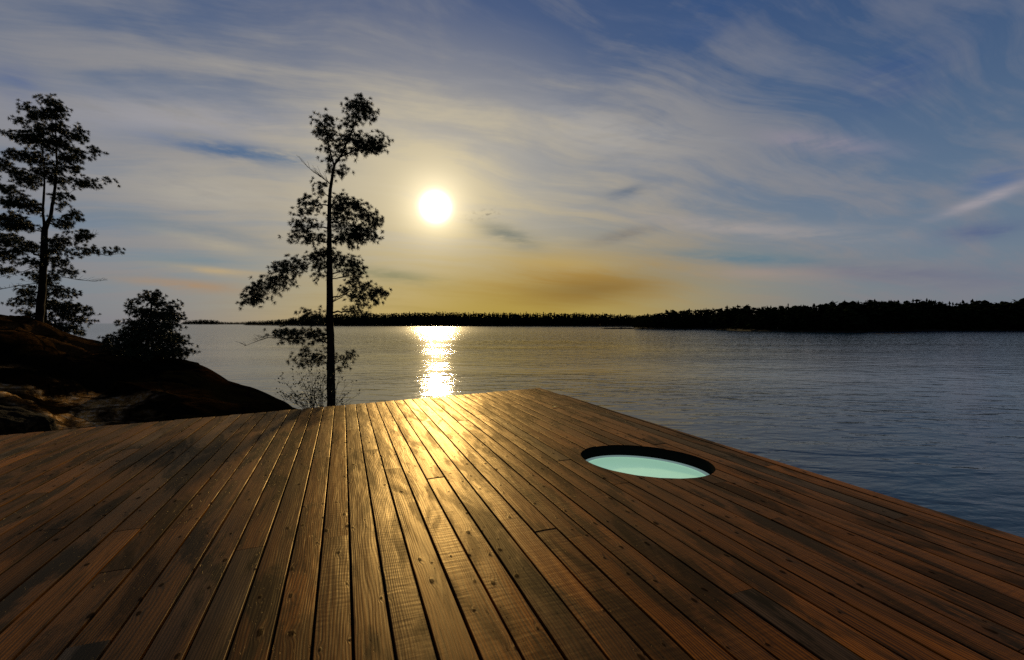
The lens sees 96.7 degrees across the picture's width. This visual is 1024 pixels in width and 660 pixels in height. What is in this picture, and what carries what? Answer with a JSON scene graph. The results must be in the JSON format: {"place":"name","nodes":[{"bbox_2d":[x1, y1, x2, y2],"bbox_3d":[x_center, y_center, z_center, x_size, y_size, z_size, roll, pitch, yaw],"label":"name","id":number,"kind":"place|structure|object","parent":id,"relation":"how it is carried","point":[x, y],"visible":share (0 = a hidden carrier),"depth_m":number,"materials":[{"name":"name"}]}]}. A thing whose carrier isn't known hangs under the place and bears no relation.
{"place":"outdoors","nodes":[
{"label":"outdoors","id":0,"kind":"place"},
{"bbox_2d":[0,314,296,429],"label":"granite shore","id":1,"kind":"structure","parent":0,"point":[65,380],"depth_m":9.76,"materials":[{"name":"brown stone"}]},
{"bbox_2d":[0,405,58,434],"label":"boulder","id":2,"kind":"object","parent":1,"relation":"on","point":[16,420],"visible":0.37,"depth_m":6.87,"materials":[{"name":"stone"}]},
{"bbox_2d":[0,267,100,337],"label":"bushy pine","id":3,"kind":"object","parent":1,"relation":"on","point":[67,311],"visible":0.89,"depth_m":15.43,"materials":[{"name":"green plant"}]},
{"bbox_2d":[0,92,125,321],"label":"full crowned pine","id":4,"kind":"object","parent":1,"relation":"on","point":[13,222],"visible":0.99,"depth_m":13.36,"materials":[{"name":"green plant"}]},
{"bbox_2d":[96,289,200,361],"bbox_3d":[-10.644,-0.081,13.439,2.684,2.328,1.748,0,1,0],"label":"young pine","id":5,"kind":"object","parent":1,"relation":"on","point":[136,334],"visible":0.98,"depth_m":13.14,"materials":[{"name":"green plant"}]},
{"bbox_2d":[235,93,394,406],"bbox_3d":[-4.335,-1.562,10.007,3.481,7.186,1.118,0,1,0],"label":"leaning top pine","id":6,"kind":"object","parent":1,"relation":"on","point":[355,234],"visible":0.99,"depth_m":9.92,"materials":[{"name":"green plant"}]},
{"bbox_2d":[276,360,359,408],"bbox_3d":[-3.970,1.254,9.386,1.677,1.314,1.131,0,1,0],"label":"leafy shrub","id":7,"kind":"object","parent":1,"relation":"on","point":[311,400],"visible":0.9,"depth_m":9.38,"materials":[{"name":"green plant"}]},
{"bbox_2d":[0,388,1023,659],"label":"timber deck","id":8,"kind":"structure","parent":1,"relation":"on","point":[512,524],"depth_m":3.02,"materials":[{"name":"brown wood"}]},
{"bbox_2d":[581,445,715,478],"bbox_3d":[1.458,1.523,5.008,1.351,0.186,1.208,0,1,0],"label":"sunken hot tub","id":9,"kind":"object","parent":8,"relation":"in","point":[647,461],"visible":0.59,"depth_m":5.29,"materials":[{"name":"teal liquid"}]},
{"bbox_2d":[246,324,633,326],"bbox_3d":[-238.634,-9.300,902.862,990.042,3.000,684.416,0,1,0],"label":"shore","id":10,"kind":"structure","parent":0,"point":[466,325],"depth_m":695.02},
{"bbox_2d":[243,311,665,325],"bbox_3d":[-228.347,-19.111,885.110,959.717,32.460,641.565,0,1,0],"label":"spruce wood","id":11,"kind":"object","parent":10,"relation":"on","point":[475,319],"visible":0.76,"depth_m":710.54,"materials":[{"name":"plant"}]},
{"bbox_2d":[0,0,1023,322],"label":"sky","id":12,"kind":"structure","parent":0,"point":[633,157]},
{"bbox_2d":[52,323,1023,537],"bbox_3d":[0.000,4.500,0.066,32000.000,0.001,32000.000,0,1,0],"label":"lake water","id":13,"kind":"structure","parent":0,"point":[933,420],"depth_m":34.60,"materials":[{"name":"blue liquid"}]},
{"bbox_2d":[601,327,634,328],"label":"islet","id":14,"kind":"object","parent":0,"point":[618,328],"visible":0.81,"depth_m":360.03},
{"bbox_2d":[635,327,1023,332],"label":"shore","id":15,"kind":"structure","parent":0,"point":[821,330],"depth_m":261.02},
{"bbox_2d":[631,298,1023,331],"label":"pine wood","id":16,"kind":"object","parent":15,"relation":"on","point":[919,314],"visible":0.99,"depth_m":267.61,"materials":[{"name":"plant"}]},
{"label":"far island","id":17,"kind":"structure","parent":0,"visible":0},
{"bbox_2d":[181,319,248,323],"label":"island wood","id":18,"kind":"object","parent":17,"relation":"on","point":[200,321],"visible":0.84,"depth_m":1903.64,"materials":[{"name":"plant"}]}
]}

